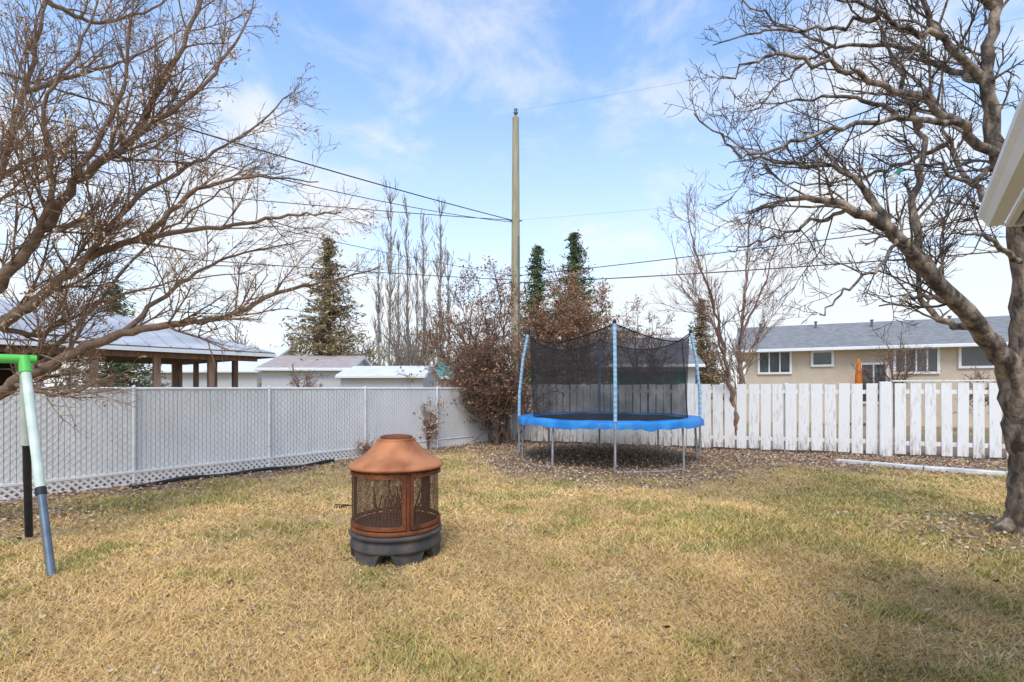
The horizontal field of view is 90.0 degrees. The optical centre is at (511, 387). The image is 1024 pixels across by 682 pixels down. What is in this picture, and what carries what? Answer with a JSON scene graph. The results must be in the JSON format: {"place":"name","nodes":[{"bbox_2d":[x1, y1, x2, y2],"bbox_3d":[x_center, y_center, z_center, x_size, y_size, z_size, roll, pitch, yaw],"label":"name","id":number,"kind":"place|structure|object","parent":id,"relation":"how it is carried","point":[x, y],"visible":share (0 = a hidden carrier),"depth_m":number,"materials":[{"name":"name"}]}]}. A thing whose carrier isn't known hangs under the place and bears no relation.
{"place":"outdoors","nodes":[
{"label":"outdoors","id":0,"kind":"place"},
{"bbox_2d":[0,390,1023,681],"bbox_3d":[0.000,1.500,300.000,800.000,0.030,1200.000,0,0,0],"label":"ground","id":1,"kind":"structure","parent":0,"point":[548,472],"depth_m":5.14,"materials":[{"name":"plant"}]},
{"bbox_2d":[0,354,55,577],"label":"swing set","id":2,"kind":"object","parent":1,"relation":"on","point":[32,459],"visible":0.94,"depth_m":4.48,"materials":[{"name":"green paint"}]},
{"bbox_2d":[56,283,170,390],"bbox_3d":[-21.114,-2.024,27.284,5.444,7.248,5.221,0,0,-45],"label":"pine tree","id":3,"kind":"object","parent":1,"relation":"on","point":[120,367],"visible":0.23,"depth_m":26.87,"materials":[{"name":"green plant"}]},
{"bbox_2d":[0,298,275,386],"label":"open pavilion","id":4,"kind":"structure","parent":1,"relation":"on","point":[174,349],"depth_m":12.65,"materials":[{"name":"metal"}]},
{"bbox_2d":[0,0,409,448],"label":"maple tree","id":5,"kind":"object","parent":1,"relation":"on","point":[47,221],"visible":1,"depth_m":5.53,"materials":[{"name":"brown plant"}]},
{"bbox_2d":[140,352,291,386],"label":"walls","id":6,"kind":"structure","parent":1,"relation":"on","point":[244,379],"depth_m":32.45,"materials":[{"name":"grey"}]},
{"bbox_2d":[142,347,298,372],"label":"roof","id":7,"kind":"structure","parent":6,"relation":"on","point":[244,365],"depth_m":33.03,"materials":[{"name":"white metal"}]},
{"bbox_2d":[131,371,257,372],"bbox_3d":[-20.056,-1.023,32.244,8.580,0.090,0.090,0,0,6],"label":"gutter","id":8,"kind":"object","parent":7,"relation":"attached to","point":[200,371],"visible":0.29,"depth_m":32.22,"materials":[{"name":"white metal"}]},
{"bbox_2d":[129,459,334,488],"bbox_3d":[-4.628,1.465,8.932,0.183,0.100,3.407,0,0,40],"label":"garden edging","id":9,"kind":"object","parent":1,"relation":"on","point":[170,480],"visible":0.91,"depth_m":8.72,"materials":[{"name":"black plastic"}]},
{"bbox_2d":[0,385,493,500],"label":"chain link fence","id":10,"kind":"object","parent":1,"relation":"on","point":[173,429],"visible":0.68,"depth_m":8.81,"materials":[{"name":"white plastic"}]},
{"bbox_2d":[286,363,328,386],"bbox_3d":[-6.027,0.425,14.569,1.997,2.264,2.523,0,0,0],"label":"bare bush","id":11,"kind":"object","parent":1,"relation":"on","point":[306,382],"visible":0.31,"depth_m":14.42,"materials":[{"name":"brown plant"}]},
{"bbox_2d":[254,355,371,386],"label":"garage","id":12,"kind":"structure","parent":1,"relation":"on","point":[275,373],"depth_m":22.64,"materials":[{"name":"grey"}]},
{"bbox_2d":[258,235,380,386],"bbox_3d":[-9.658,-3.247,26.837,6.790,9.694,6.945,0,0,0],"label":"spruce tree","id":13,"kind":"object","parent":1,"relation":"on","point":[329,344],"visible":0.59,"depth_m":26.64,"materials":[{"name":"green plant"}]},
{"bbox_2d":[354,433,375,453],"bbox_3d":[-3.107,1.261,10.931,0.642,0.580,0.539,0,0,-9],"label":"dry garden shrub","id":14,"kind":"object","parent":1,"relation":"on","point":[365,447],"visible":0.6,"depth_m":10.90,"materials":[{"name":"brown plant"}]},
{"bbox_2d":[367,255,387,365],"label":"poplar tree","id":15,"kind":"object","parent":1,"relation":"on","point":[379,345],"visible":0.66,"depth_m":39.93,"materials":[{"name":"brown plant"}]},
{"bbox_2d":[335,366,440,389],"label":"garden shed","id":16,"kind":"structure","parent":1,"relation":"on","point":[371,376],"depth_m":21.46,"materials":[{"name":"grey"}]},
{"bbox_2d":[334,434,442,567],"bbox_3d":[-1.050,0.965,4.650,0.845,1.090,0.845,0,0,42],"label":"fire pit","id":17,"kind":"object","parent":1,"relation":"on","point":[405,531],"visible":1,"depth_m":4.35,"materials":[{"name":"copper"},{"name":"charcoal enamel"},{"name":"steel"}]},
{"bbox_2d":[378,179,405,365],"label":"poplar tree","id":18,"kind":"object","parent":1,"relation":"on","point":[389,258],"visible":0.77,"depth_m":35.94,"materials":[{"name":"brown plant"}]},
{"bbox_2d":[391,238,406,365],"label":"poplar tree","id":19,"kind":"object","parent":1,"relation":"on","point":[398,314],"visible":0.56,"depth_m":40.95,"materials":[{"name":"brown plant"}]},
{"bbox_2d":[394,194,421,365],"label":"poplar tree","id":20,"kind":"object","parent":1,"relation":"on","point":[408,357],"visible":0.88,"depth_m":36.93,"materials":[{"name":"brown plant"}]},
{"bbox_2d":[410,241,429,365],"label":"poplar tree","id":21,"kind":"object","parent":1,"relation":"on","point":[417,340],"visible":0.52,"depth_m":41.93,"materials":[{"name":"brown plant"}]},
{"bbox_2d":[409,208,436,365],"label":"poplar tree","id":22,"kind":"object","parent":1,"relation":"on","point":[425,314],"visible":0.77,"depth_m":37.96,"materials":[{"name":"brown plant"}]},
{"bbox_2d":[413,397,449,448],"bbox_3d":[-2.027,0.859,12.562,1.047,1.301,0.641,0,0,0],"label":"dry garden shrub","id":23,"kind":"object","parent":1,"relation":"on","point":[430,425],"visible":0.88,"depth_m":12.54,"materials":[{"name":"brown plant"}]},
{"bbox_2d":[426,196,447,385],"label":"poplar tree","id":24,"kind":"object","parent":1,"relation":"on","point":[439,269],"visible":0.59,"depth_m":35.97,"materials":[{"name":"brown plant"}]},
{"bbox_2d":[442,245,456,360],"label":"poplar tree","id":25,"kind":"object","parent":1,"relation":"on","point":[447,258],"visible":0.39,"depth_m":39.95,"materials":[{"name":"brown plant"}]},
{"bbox_2d":[437,362,492,386],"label":"teal roof shed","id":26,"kind":"structure","parent":1,"relation":"on","point":[441,379],"depth_m":25.27,"materials":[{"name":"grey"}]},
{"bbox_2d":[406,270,534,386],"bbox_3d":[-1.196,-0.942,16.151,3.995,5.028,3.279,0,0,0],"label":"apple tree","id":27,"kind":"object","parent":1,"relation":"on","point":[465,330],"visible":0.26,"depth_m":15.94,"materials":[{"name":"brown plant"}]},
{"bbox_2d":[395,252,566,444],"bbox_3d":[-0.519,-0.957,13.637,4.358,5.300,2.932,0,0,29],"label":"lilac shrub","id":28,"kind":"object","parent":1,"relation":"on","point":[498,402],"visible":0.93,"depth_m":13.32,"materials":[{"name":"brown plant"}]},
{"bbox_2d":[0,440,1023,681],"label":"fallen leaves","id":29,"kind":"object","parent":1,"relation":"on","point":[621,453],"visible":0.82,"depth_m":9.04,"materials":[{"name":"brown plant"}]},
{"bbox_2d":[509,108,521,428],"bbox_3d":[0.130,-4.050,18.000,0.440,11.500,0.360,0,0,0],"label":"utility pole","id":30,"kind":"object","parent":1,"relation":"on","point":[515,253],"visible":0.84,"depth_m":17.88,"materials":[{"name":"brown wood"}]},
{"bbox_2d":[0,18,1020,282],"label":"power lines","id":31,"kind":"object","parent":30,"relation":"attached to","point":[452,216],"visible":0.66,"depth_m":14.63,"materials":[{"name":"black metal"}]},
{"bbox_2d":[32,313,1001,396],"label":"distant treeline","id":32,"kind":"object","parent":1,"relation":"on","point":[245,343],"visible":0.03,"depth_m":46.32,"materials":[{"name":"plant"}]},
{"bbox_2d":[497,244,561,399],"bbox_3d":[1.452,-3.303,28.819,4.973,9.806,5.298,0,0,-39],"label":"spruce tree","id":33,"kind":"object","parent":1,"relation":"on","point":[535,267],"visible":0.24,"depth_m":28.81,"materials":[{"name":"green plant"}]},
{"bbox_2d":[526,230,606,394],"bbox_3d":[3.207,-3.337,27.156,5.673,9.874,6.219,0,0,-30],"label":"spruce tree","id":34,"kind":"object","parent":1,"relation":"on","point":[575,252],"visible":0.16,"depth_m":26.76,"materials":[{"name":"green plant"}]},
{"bbox_2d":[501,260,646,430],"bbox_3d":[2.117,-1.438,17.629,5.324,6.035,3.456,0,0,0],"label":"apple tree","id":35,"kind":"object","parent":1,"relation":"on","point":[549,332],"visible":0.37,"depth_m":17.34,"materials":[{"name":"brown plant"}]},
{"bbox_2d":[518,320,704,472],"bbox_3d":[2.050,0.143,10.905,3.850,2.730,3.849,0,0,0],"label":"trampoline","id":36,"kind":"object","parent":1,"relation":"on","point":[645,382],"visible":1,"depth_m":9.58,"materials":[{"name":"fabric"}]},
{"bbox_2d":[578,338,704,415],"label":"detached garage","id":37,"kind":"structure","parent":1,"relation":"on","point":[691,370],"depth_m":21.77,"materials":[{"name":"grey"}]},
{"bbox_2d":[612,298,689,348],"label":"apple tree","id":38,"kind":"object","parent":1,"relation":"on","point":[648,333],"visible":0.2,"depth_m":19.31,"materials":[{"name":"brown plant"}]},
{"bbox_2d":[687,297,733,402],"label":"spruce tree","id":39,"kind":"object","parent":1,"relation":"on","point":[705,376],"visible":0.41,"depth_m":32.72,"materials":[{"name":"green plant"}]},
{"bbox_2d":[647,166,812,450],"bbox_3d":[5.300,-1.770,12.378,3.922,6.657,3.278,0,0,0],"label":"young bare tree","id":40,"kind":"object","parent":1,"relation":"on","point":[721,343],"visible":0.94,"depth_m":12.34,"materials":[{"name":"brown plant"}]},
{"bbox_2d":[494,380,1008,458],"bbox_3d":[7.233,0.710,11.616,16.541,1.780,0.255,0,0,20],"label":"white board fence","id":41,"kind":"object","parent":1,"relation":"on","point":[787,440],"visible":0.58,"depth_m":11.59,"materials":[{"name":"paint"}]},
{"bbox_2d":[663,0,1023,536],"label":"crabapple tree","id":42,"kind":"object","parent":1,"relation":"on","point":[1004,359],"visible":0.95,"depth_m":5.03,"materials":[{"name":"brown plant"}]},
{"bbox_2d":[871,154,978,183],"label":"string lights","id":43,"kind":"object","parent":42,"relation":"attached to","point":[893,177],"visible":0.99,"depth_m":4.59,"materials":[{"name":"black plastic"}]},
{"bbox_2d":[850,357,865,425],"bbox_3d":[13.879,0.125,20.500,0.500,2.750,0.500,0,0,0],"label":"patio umbrella","id":44,"kind":"object","parent":1,"relation":"on","point":[858,378],"visible":0.43,"depth_m":20.43,"materials":[{"name":"orange fabric"}]},
{"bbox_2d":[734,315,1009,427],"bbox_3d":[19.871,-0.800,22.889,17.900,4.800,9.005,0,0,26],"label":"stucco bungalow","id":45,"kind":"object","parent":1,"relation":"on","point":[816,353],"visible":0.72,"depth_m":21.48,"materials":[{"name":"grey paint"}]},
{"bbox_2d":[758,347,993,403],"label":"windows","id":46,"kind":"structure","parent":45,"relation":"in","point":[968,357],"depth_m":20.78,"materials":[{"name":"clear glass"}]},
{"bbox_2d":[851,325,940,426],"bbox_3d":[14.403,-0.465,19.511,2.993,4.061,2.097,0,0,0],"label":"bare yard tree","id":47,"kind":"object","parent":1,"relation":"on","point":[907,369],"visible":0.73,"depth_m":19.39,"materials":[{"name":"brown plant"}]},
{"bbox_2d":[836,459,1007,475],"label":"garden kerb","id":48,"kind":"structure","parent":1,"relation":"on","point":[959,470],"depth_m":9.36,"materials":[{"name":"concrete"}]},
{"bbox_2d":[953,366,995,414],"bbox_3d":[15.820,0.381,17.427,1.233,2.350,2.968,0,0,39],"label":"bare bush","id":49,"kind":"object","parent":1,"relation":"on","point":[976,377],"visible":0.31,"depth_m":17.32,"materials":[{"name":"brown plant"}]},
{"bbox_2d":[978,90,1023,226],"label":"white house with eave","id":50,"kind":"structure","parent":1,"relation":"on","point":[1002,202],"depth_m":2.39,"materials":[{"name":"grey"}]},
{"bbox_2d":[0,0,1023,387],"label":"sky","id":51,"kind":"structure","parent":0,"point":[423,96],"materials":[{"name":"blue"}]}
]}

